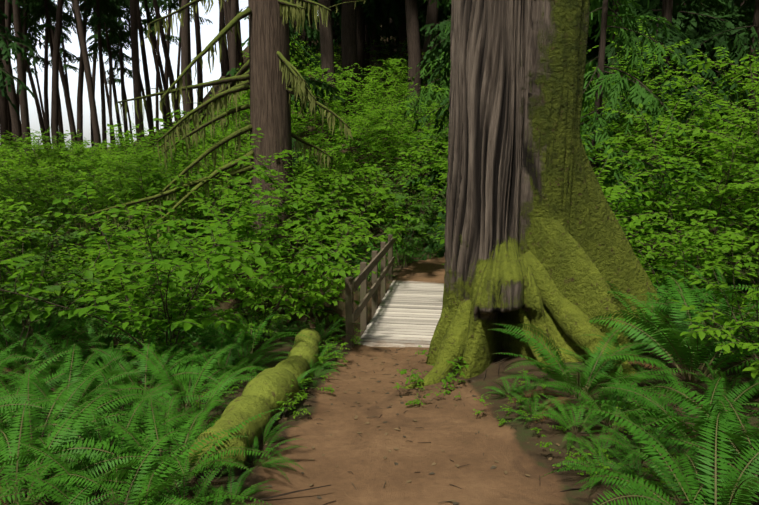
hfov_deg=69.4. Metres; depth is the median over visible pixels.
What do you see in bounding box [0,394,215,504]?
fern
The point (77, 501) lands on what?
fern
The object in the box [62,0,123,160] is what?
conifer
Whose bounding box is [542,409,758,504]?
fern
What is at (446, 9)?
conifer
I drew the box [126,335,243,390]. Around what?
fern
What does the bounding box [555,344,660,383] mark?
fern
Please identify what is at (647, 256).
shrub
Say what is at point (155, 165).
shrub
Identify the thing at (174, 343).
fern
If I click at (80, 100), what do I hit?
conifer
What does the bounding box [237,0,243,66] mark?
conifer
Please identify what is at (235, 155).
shrub
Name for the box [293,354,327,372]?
fern
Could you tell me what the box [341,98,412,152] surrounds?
shrub
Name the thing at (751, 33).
conifer
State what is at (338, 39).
conifer
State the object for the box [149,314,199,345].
fern
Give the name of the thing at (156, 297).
shrub
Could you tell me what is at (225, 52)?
conifer
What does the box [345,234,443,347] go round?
footbridge
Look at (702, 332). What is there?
shrub
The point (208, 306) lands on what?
shrub
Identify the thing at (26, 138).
shrub
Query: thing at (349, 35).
conifer
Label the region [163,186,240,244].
shrub
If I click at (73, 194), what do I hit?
shrub
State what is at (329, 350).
fern
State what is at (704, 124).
shrub
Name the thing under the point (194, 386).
fern
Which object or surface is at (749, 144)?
shrub
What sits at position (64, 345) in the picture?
fern
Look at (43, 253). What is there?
shrub
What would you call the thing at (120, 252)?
shrub
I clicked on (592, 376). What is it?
fern
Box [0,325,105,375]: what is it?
fern
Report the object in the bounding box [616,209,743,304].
shrub
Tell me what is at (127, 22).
conifer
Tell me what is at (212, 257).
shrub
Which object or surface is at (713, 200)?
shrub
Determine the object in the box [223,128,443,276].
shrub
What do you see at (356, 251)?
fern
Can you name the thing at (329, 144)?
shrub
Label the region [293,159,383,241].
shrub
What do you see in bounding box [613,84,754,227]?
shrub
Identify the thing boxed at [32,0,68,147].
conifer
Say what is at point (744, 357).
fern
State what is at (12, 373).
fern
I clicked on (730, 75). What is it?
shrub
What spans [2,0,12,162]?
conifer
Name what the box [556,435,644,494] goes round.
fern
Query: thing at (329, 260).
fern
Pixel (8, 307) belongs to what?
fern
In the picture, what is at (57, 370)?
fern
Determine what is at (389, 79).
shrub
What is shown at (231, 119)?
shrub
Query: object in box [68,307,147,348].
fern
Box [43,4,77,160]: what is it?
conifer
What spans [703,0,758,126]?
conifer
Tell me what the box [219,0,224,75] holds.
conifer
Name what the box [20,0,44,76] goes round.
conifer
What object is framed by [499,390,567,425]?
fern
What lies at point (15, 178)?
shrub
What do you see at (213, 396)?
fern
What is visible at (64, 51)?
conifer
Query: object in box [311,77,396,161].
shrub
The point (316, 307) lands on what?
fern
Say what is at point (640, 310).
fern
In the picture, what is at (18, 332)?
fern
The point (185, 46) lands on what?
conifer
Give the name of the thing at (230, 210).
shrub
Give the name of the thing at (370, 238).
fern
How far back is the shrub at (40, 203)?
10.27 m
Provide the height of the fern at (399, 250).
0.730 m
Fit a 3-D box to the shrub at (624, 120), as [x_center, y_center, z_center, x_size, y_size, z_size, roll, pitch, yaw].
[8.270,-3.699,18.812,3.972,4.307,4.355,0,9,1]
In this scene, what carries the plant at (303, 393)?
on the ground
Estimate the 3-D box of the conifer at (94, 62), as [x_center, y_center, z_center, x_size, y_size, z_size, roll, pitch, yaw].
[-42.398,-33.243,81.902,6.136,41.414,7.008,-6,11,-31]
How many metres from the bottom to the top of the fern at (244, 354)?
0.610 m
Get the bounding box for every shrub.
[0,128,91,186]
[0,129,60,186]
[0,143,30,180]
[0,143,76,175]
[0,146,46,226]
[0,147,311,371]
[0,148,123,242]
[0,161,54,271]
[0,161,117,250]
[0,166,51,238]
[0,186,166,338]
[0,194,74,239]
[0,194,168,326]
[0,199,29,263]
[0,199,49,298]
[0,207,112,350]
[0,223,118,322]
[0,230,100,323]
[1,136,122,199]
[1,142,201,248]
[1,151,27,188]
[5,179,78,253]
[6,199,252,330]
[7,136,92,169]
[12,205,207,328]
[27,127,113,189]
[29,139,74,171]
[32,288,168,332]
[37,149,79,198]
[41,176,150,243]
[42,122,157,214]
[49,141,147,182]
[54,149,169,230]
[54,204,111,262]
[54,233,211,351]
[61,131,250,244]
[69,139,107,162]
[69,140,127,170]
[75,128,230,195]
[85,236,228,331]
[95,115,229,212]
[100,135,212,220]
[106,165,307,296]
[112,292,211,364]
[127,226,208,270]
[130,121,180,153]
[134,275,326,336]
[135,149,192,189]
[154,135,242,177]
[156,163,198,229]
[159,180,361,337]
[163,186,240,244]
[165,129,331,238]
[166,93,292,155]
[168,197,234,235]
[172,123,205,148]
[176,169,225,235]
[180,134,249,192]
[181,145,371,232]
[182,102,239,143]
[185,100,249,155]
[188,136,249,191]
[201,152,374,217]
[206,172,249,231]
[210,95,249,145]
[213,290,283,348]
[218,213,383,335]
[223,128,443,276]
[230,60,302,121]
[236,63,343,131]
[242,123,375,191]
[243,301,289,336]
[289,34,335,77]
[290,35,313,67]
[291,62,359,138]
[291,89,356,170]
[291,110,382,186]
[292,68,357,128]
[292,167,349,247]
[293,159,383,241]
[300,109,419,202]
[302,45,341,69]
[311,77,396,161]
[312,66,370,109]
[326,168,446,268]
[327,144,447,249]
[335,51,441,118]
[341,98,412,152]
[341,127,447,223]
[346,75,412,139]
[350,65,418,130]
[353,85,443,141]
[358,65,402,104]
[363,97,443,178]
[364,38,422,78]
[368,83,449,196]
[376,70,397,91]
[388,56,449,97]
[398,111,448,182]
[418,184,445,264]
[421,139,632,187]
[426,132,447,183]
[428,126,614,212]
[580,42,643,175]
[580,53,728,203]
[581,112,758,301]
[582,109,645,167]
[584,117,723,246]
[586,78,648,145]
[588,19,758,218]
[594,95,758,310]
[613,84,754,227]
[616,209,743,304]
[622,48,758,174]
[623,200,747,305]
[639,92,758,208]
[654,49,758,276]
[672,72,758,304]
[672,232,758,378]
[674,83,758,284]
[678,136,748,192]
[679,145,756,207]
[686,203,758,283]
[688,154,758,248]
[691,67,756,153]
[708,243,758,285]
[714,102,758,200]
[723,100,758,157]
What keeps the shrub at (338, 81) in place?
on the ground
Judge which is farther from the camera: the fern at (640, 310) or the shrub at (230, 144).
the shrub at (230, 144)
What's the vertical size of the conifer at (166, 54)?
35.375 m
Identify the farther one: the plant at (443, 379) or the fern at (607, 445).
the plant at (443, 379)
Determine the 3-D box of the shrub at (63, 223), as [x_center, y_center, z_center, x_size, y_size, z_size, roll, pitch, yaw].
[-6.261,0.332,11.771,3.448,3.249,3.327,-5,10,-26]
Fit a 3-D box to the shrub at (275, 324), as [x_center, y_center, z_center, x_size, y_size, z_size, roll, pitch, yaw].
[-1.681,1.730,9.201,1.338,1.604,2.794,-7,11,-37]
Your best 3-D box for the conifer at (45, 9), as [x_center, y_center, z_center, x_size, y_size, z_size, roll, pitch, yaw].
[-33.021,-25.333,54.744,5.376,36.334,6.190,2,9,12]
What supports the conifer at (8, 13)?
on the ground
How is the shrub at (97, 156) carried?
on the ground
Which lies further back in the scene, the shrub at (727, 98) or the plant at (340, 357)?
the shrub at (727, 98)
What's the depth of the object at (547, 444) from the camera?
3.84 m
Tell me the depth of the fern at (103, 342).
6.80 m
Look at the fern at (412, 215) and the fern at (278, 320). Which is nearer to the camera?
the fern at (278, 320)
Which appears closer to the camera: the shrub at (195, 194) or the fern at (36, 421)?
the fern at (36, 421)
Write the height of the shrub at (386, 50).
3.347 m
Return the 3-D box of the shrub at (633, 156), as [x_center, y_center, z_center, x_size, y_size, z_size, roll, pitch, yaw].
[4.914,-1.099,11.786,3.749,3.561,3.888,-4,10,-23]
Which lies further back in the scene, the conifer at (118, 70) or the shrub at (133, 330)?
the conifer at (118, 70)
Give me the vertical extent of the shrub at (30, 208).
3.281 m
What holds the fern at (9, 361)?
on the ground
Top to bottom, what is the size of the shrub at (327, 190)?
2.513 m
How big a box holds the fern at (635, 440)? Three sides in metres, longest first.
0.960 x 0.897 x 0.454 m
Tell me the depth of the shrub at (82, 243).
12.52 m
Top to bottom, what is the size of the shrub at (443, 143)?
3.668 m
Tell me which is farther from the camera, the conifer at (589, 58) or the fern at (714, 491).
the conifer at (589, 58)
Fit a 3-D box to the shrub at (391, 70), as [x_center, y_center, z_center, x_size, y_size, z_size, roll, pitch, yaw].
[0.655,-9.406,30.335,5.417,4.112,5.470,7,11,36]
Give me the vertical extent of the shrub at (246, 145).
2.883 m
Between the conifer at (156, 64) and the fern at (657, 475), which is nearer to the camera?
the fern at (657, 475)
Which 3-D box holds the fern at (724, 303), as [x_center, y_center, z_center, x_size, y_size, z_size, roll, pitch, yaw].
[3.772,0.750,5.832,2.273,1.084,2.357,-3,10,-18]
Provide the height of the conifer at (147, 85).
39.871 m
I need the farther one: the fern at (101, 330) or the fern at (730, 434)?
the fern at (101, 330)
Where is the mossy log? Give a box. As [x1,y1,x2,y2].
[188,328,321,477]
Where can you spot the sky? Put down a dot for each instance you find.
(208, 31)
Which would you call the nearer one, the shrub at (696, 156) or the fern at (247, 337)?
the fern at (247, 337)
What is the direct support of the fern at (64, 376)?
on the ground
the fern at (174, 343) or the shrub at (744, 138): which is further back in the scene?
the shrub at (744, 138)
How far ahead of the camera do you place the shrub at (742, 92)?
15.61 m
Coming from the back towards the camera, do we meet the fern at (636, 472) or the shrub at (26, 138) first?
the shrub at (26, 138)
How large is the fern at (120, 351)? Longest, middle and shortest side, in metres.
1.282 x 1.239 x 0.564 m
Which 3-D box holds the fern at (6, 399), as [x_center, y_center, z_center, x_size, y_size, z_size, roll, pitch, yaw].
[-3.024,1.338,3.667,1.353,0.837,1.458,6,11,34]
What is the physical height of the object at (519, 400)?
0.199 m
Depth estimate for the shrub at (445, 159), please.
9.91 m
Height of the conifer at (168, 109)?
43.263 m
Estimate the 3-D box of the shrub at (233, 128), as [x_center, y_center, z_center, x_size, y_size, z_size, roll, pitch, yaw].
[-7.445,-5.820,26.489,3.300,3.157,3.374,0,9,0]
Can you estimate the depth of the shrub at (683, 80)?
13.44 m
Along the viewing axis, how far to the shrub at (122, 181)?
15.26 m
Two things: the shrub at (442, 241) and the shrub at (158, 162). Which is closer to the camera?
the shrub at (442, 241)
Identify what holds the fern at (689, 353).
on the ground
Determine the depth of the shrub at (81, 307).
9.87 m
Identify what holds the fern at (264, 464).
on the ground
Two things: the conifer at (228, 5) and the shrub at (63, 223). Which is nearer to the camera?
the shrub at (63, 223)
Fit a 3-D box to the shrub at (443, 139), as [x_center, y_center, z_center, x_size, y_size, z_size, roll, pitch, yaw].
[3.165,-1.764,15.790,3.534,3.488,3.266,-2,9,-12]
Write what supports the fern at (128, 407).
on the ground
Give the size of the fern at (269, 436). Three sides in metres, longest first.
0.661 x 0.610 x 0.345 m
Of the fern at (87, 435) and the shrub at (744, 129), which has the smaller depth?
the fern at (87, 435)
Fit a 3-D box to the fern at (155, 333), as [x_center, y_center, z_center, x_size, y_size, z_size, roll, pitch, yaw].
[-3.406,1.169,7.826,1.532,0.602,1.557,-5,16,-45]
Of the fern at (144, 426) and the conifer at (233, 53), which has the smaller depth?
the fern at (144, 426)
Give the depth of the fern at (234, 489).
3.23 m
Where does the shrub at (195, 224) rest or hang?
on the ground
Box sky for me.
[0,0,248,148]
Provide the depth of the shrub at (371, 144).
19.14 m
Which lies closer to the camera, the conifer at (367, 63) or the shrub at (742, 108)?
the shrub at (742, 108)
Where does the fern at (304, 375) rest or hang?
on the ground
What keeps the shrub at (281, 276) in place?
on the ground
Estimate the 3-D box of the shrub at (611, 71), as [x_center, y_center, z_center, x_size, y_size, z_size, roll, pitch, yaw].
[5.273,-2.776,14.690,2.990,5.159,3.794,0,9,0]
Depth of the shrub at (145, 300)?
7.04 m
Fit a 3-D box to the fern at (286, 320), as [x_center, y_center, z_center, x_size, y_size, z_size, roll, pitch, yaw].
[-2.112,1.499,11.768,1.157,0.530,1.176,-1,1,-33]
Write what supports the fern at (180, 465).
on the ground
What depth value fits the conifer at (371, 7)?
36.08 m
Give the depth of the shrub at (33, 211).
13.86 m
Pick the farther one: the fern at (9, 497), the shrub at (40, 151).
the shrub at (40, 151)
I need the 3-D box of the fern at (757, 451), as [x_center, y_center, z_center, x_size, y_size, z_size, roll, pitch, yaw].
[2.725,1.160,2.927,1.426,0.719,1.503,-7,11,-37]
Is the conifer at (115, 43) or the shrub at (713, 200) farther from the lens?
the conifer at (115, 43)
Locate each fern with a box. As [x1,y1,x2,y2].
[0,294,27,326]
[0,298,74,341]
[0,304,95,354]
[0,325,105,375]
[0,326,53,358]
[0,333,136,396]
[0,336,70,413]
[0,344,154,447]
[0,346,93,437]
[0,358,25,379]
[0,366,156,504]
[0,379,41,457]
[0,388,172,504]
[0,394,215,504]
[0,427,270,504]
[0,489,42,504]
[3,357,113,395]
[15,472,119,504]
[26,397,289,504]
[27,364,226,445]
[34,312,160,375]
[35,308,145,353]
[43,303,105,331]
[46,340,164,398]
[50,329,234,417]
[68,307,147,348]
[74,398,233,466]
[86,305,194,352]
[90,342,255,431]
[104,320,241,377]
[117,453,241,504]
[125,367,248,448]
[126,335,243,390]
[133,335,204,357]
[148,326,287,398]
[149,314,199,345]
[156,481,264,504]
[160,323,267,358]
[178,459,280,504]
[180,315,259,344]
[192,332,287,383]
[194,310,309,371]
[207,308,285,343]
[217,425,306,481]
[247,410,302,459]
[257,312,306,326]
[266,319,316,338]
[282,313,355,342]
[284,343,345,372]
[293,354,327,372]
[294,302,334,314]
[297,369,316,402]
[298,249,354,271]
[302,248,352,286]
[307,359,339,386]
[319,342,341,354]
[329,312,359,329]
[331,242,372,261]
[336,251,380,276]
[346,265,396,282]
[351,240,398,264]
[355,227,379,247]
[364,242,405,253]
[373,216,408,233]
[380,239,425,258]
[395,252,417,263]
[398,242,438,251]
[401,210,424,223]
[411,249,425,258]
[482,377,536,402]
[488,323,695,428]
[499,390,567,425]
[500,371,562,405]
[529,364,697,444]
[531,394,626,453]
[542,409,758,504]
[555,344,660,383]
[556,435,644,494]
[559,382,758,504]
[564,424,637,467]
[579,276,758,415]
[582,322,679,380]
[583,356,758,471]
[586,405,709,486]
[587,449,676,491]
[606,265,742,331]
[614,291,706,341]
[625,447,757,504]
[628,316,714,361]
[630,261,758,356]
[647,283,739,326]
[666,362,758,417]
[669,465,758,504]
[690,283,758,306]
[701,267,758,297]
[709,335,758,384]
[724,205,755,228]
[729,258,758,312]
[738,409,758,477]
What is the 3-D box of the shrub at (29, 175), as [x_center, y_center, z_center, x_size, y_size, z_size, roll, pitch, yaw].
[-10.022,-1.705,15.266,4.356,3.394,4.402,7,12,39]
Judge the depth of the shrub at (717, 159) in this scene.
11.76 m
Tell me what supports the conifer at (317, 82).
on the ground
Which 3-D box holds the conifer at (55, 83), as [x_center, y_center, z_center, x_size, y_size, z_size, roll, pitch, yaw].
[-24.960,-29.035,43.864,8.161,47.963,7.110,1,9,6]
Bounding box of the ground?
[0,22,758,504]
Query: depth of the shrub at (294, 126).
22.06 m
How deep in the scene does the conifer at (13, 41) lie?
17.47 m
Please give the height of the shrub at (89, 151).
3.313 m
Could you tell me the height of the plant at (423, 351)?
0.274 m
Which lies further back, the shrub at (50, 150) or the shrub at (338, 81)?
the shrub at (50, 150)
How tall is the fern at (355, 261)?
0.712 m
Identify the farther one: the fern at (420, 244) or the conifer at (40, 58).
the conifer at (40, 58)
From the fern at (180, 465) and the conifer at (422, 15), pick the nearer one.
the fern at (180, 465)
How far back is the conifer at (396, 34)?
44.85 m
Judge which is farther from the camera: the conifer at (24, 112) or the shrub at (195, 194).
the conifer at (24, 112)
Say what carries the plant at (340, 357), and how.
on the ground
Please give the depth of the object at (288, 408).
4.69 m
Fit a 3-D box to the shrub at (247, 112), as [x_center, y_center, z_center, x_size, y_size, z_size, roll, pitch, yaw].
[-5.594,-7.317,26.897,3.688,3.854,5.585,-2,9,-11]
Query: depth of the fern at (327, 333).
8.16 m
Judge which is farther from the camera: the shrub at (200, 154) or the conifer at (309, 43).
the conifer at (309, 43)
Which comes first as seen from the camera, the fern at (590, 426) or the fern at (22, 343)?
the fern at (590, 426)
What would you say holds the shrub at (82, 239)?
on the ground
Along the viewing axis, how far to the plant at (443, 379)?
5.76 m
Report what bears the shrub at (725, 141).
on the ground
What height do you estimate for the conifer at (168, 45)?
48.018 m
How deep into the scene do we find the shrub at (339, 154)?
16.87 m
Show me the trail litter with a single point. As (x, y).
(457, 465)
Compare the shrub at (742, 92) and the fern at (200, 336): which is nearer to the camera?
the fern at (200, 336)
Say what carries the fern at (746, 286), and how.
on the ground
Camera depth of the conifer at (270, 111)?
12.26 m
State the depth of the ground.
4.56 m
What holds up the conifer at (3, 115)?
on the ground
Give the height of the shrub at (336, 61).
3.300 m
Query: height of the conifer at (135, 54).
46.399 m
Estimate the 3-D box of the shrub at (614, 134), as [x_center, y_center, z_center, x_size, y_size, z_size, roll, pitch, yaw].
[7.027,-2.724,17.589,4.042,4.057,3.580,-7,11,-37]
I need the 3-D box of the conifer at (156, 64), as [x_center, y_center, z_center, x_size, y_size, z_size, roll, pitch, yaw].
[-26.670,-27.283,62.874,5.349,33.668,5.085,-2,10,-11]
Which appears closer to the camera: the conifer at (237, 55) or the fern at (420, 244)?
the fern at (420, 244)
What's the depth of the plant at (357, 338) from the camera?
7.55 m
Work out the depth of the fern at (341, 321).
11.73 m
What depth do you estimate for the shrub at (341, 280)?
10.66 m
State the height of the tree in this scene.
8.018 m
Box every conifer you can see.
[0,0,8,157]
[0,0,40,203]
[0,14,22,153]
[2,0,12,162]
[4,0,46,158]
[5,0,12,140]
[10,0,76,147]
[11,0,48,54]
[12,0,32,161]
[12,13,51,126]
[16,8,38,112]
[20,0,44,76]
[20,0,91,149]
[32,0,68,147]
[43,1,78,93]
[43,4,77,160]
[51,0,63,149]
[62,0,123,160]
[64,0,101,148]
[69,0,364,271]
[73,0,101,160]
[74,0,118,151]
[77,1,87,153]
[82,9,117,159]
[86,0,130,150]
[87,2,141,153]
[91,0,146,148]
[104,0,132,146]
[116,7,148,127]
[120,0,167,129]
[130,0,144,149]
[136,0,154,152]
[139,0,172,129]
[140,0,180,139]
[153,0,181,137]
[160,0,200,108]
[161,0,212,119]
[164,6,171,118]
[181,0,193,134]
[189,7,192,109]
[194,2,202,117]
[218,0,229,85]
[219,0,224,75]
[222,6,344,209]
[223,0,229,68]
[225,0,230,53]
[230,0,236,107]
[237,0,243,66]
[237,36,239,71]
[246,0,341,92]
[300,3,311,63]
[318,0,337,131]
[330,0,336,54]
[331,1,397,61]
[333,0,450,90]
[337,22,382,46]
[341,0,358,116]
[356,0,389,90]
[364,20,369,80]
[374,1,422,70]
[391,0,450,95]
[391,20,450,260]
[405,0,420,121]
[417,0,450,117]
[419,18,436,39]
[422,0,439,101]
[582,0,616,107]
[583,0,758,150]
[592,0,758,234]
[667,0,693,176]
[673,0,758,210]
[701,0,754,107]
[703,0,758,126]
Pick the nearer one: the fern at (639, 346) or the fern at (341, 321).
the fern at (639, 346)
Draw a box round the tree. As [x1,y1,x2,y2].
[404,0,674,388]
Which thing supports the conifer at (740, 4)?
on the ground
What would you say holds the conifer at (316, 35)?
on the ground
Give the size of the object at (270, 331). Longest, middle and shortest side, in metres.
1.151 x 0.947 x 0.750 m
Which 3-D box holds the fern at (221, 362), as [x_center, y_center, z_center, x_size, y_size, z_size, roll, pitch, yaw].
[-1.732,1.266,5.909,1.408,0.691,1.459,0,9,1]
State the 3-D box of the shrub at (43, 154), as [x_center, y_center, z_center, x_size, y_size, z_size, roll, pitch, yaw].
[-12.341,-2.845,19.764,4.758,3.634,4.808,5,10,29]
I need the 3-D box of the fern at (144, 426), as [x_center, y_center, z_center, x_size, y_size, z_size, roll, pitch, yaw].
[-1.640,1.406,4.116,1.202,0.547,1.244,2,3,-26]
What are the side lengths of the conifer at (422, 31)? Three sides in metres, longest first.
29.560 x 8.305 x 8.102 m
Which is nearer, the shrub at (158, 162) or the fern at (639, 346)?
the fern at (639, 346)
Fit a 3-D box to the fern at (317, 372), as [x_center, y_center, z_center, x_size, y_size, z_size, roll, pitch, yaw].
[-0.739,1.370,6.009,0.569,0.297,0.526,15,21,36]
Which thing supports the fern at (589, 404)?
on the ground
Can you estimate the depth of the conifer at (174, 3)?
74.87 m
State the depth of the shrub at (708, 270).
6.91 m
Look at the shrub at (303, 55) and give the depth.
36.90 m
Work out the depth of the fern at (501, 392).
5.37 m
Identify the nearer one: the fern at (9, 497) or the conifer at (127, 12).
the fern at (9, 497)
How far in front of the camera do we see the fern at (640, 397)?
4.00 m
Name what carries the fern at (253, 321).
on the ground
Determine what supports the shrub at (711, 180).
on the ground
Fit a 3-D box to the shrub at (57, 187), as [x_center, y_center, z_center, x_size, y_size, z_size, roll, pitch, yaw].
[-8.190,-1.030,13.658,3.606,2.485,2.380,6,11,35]
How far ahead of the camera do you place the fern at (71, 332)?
7.39 m
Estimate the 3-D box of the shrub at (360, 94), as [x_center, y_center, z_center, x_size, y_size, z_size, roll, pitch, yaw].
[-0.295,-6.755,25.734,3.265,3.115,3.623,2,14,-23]
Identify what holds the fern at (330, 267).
on the ground
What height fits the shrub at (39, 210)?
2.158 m
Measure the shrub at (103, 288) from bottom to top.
2.600 m
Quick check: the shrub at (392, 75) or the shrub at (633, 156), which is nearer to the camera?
the shrub at (633, 156)
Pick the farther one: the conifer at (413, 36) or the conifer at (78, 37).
the conifer at (78, 37)
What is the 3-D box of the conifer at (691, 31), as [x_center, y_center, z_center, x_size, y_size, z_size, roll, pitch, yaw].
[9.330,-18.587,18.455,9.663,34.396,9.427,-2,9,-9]
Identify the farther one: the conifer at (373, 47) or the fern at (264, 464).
the conifer at (373, 47)
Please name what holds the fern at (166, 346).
on the ground
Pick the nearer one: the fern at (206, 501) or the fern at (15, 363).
the fern at (206, 501)
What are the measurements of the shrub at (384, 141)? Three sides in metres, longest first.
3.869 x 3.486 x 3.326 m
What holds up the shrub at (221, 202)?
on the ground
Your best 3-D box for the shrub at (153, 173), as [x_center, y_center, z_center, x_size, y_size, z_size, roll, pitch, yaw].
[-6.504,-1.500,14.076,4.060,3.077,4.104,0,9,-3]
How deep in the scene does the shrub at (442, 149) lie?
20.77 m
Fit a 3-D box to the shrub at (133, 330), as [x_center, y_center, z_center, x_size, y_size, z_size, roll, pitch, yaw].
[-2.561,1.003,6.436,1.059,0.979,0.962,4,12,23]
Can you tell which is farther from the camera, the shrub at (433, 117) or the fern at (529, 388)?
the shrub at (433, 117)
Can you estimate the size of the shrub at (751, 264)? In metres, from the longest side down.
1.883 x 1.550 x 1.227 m
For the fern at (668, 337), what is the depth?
5.79 m
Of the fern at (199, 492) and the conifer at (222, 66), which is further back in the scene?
the conifer at (222, 66)
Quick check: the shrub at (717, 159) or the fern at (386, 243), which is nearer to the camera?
the shrub at (717, 159)
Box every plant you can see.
[298,373,333,398]
[316,341,349,362]
[329,327,362,348]
[394,369,460,404]
[401,356,468,394]
[415,345,433,365]
[473,394,522,424]
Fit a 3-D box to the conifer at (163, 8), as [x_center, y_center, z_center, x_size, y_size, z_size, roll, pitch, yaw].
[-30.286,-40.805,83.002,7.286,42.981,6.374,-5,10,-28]
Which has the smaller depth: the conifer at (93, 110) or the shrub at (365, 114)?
the shrub at (365, 114)
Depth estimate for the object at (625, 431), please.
4.11 m
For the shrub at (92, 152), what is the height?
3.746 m
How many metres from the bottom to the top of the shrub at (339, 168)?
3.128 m
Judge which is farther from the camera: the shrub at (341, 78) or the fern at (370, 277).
the shrub at (341, 78)
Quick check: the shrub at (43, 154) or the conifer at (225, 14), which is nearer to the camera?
the shrub at (43, 154)
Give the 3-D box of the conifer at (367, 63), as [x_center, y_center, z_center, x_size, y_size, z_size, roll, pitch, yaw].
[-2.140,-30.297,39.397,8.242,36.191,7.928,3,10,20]
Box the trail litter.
[30,261,706,504]
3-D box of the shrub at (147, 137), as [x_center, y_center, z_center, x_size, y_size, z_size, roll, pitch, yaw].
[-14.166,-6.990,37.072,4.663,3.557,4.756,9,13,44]
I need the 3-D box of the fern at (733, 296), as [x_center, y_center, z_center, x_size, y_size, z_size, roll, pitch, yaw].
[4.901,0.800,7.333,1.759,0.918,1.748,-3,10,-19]
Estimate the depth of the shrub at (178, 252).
12.50 m
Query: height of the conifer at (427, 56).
12.840 m
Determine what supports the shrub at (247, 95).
on the ground
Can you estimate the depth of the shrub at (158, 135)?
18.54 m
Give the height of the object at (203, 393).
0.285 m
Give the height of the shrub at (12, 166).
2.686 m
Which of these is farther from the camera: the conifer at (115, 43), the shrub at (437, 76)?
the conifer at (115, 43)
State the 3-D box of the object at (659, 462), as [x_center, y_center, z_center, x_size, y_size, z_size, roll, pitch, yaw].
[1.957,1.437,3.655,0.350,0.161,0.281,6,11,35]
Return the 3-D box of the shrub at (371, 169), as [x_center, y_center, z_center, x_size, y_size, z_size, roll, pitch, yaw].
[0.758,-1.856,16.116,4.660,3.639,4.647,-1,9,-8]
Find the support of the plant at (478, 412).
on the ground
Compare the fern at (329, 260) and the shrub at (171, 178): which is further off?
the shrub at (171, 178)
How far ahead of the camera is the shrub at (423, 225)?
13.07 m
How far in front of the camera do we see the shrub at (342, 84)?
30.04 m
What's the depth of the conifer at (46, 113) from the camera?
69.49 m
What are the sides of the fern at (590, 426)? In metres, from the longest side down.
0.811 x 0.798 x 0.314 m
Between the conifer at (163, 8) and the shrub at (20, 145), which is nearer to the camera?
the shrub at (20, 145)
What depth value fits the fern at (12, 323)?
8.02 m
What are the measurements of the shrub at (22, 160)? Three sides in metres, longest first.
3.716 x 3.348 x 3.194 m
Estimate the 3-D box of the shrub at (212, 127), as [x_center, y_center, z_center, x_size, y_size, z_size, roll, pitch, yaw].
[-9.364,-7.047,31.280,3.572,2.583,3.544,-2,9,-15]
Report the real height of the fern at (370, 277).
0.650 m
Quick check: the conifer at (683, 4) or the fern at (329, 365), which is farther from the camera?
the conifer at (683, 4)
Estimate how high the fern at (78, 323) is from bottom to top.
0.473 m
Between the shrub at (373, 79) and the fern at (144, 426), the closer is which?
the fern at (144, 426)
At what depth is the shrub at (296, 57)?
33.36 m
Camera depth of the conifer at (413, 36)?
28.37 m
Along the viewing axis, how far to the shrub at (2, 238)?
12.62 m
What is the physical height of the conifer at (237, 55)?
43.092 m
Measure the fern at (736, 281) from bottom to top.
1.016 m
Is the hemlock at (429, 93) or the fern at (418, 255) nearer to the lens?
the fern at (418, 255)
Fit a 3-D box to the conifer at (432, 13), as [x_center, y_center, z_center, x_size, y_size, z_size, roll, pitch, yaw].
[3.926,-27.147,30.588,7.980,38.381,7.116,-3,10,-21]
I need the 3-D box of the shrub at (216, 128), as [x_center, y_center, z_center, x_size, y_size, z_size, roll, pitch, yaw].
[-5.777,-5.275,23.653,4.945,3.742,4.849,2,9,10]
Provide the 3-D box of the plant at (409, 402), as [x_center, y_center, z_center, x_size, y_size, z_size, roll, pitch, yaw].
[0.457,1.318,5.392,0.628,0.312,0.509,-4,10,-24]
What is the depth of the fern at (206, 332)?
7.78 m
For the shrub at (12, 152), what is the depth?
28.98 m
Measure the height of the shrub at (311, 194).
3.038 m
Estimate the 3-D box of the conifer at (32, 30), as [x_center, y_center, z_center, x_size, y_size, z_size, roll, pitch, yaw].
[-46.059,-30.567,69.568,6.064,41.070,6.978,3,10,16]
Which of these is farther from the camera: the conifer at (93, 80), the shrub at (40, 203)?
the conifer at (93, 80)
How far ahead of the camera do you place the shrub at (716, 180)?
15.21 m
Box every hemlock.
[388,0,450,197]
[580,0,727,293]
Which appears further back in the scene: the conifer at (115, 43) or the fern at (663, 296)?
the conifer at (115, 43)
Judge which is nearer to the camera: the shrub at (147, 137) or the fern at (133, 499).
the fern at (133, 499)
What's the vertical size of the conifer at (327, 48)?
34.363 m
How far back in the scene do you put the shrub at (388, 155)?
17.08 m
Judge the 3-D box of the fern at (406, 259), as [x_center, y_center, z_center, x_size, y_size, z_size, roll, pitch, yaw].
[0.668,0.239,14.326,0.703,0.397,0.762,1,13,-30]
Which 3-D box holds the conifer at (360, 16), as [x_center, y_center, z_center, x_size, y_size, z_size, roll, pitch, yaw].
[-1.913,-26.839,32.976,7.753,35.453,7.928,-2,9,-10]
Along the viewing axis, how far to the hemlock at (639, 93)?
10.36 m
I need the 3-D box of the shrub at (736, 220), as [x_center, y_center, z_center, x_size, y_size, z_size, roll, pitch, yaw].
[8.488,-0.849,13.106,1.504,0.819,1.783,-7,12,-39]
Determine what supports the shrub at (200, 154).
on the ground
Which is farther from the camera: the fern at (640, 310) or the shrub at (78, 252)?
the shrub at (78, 252)

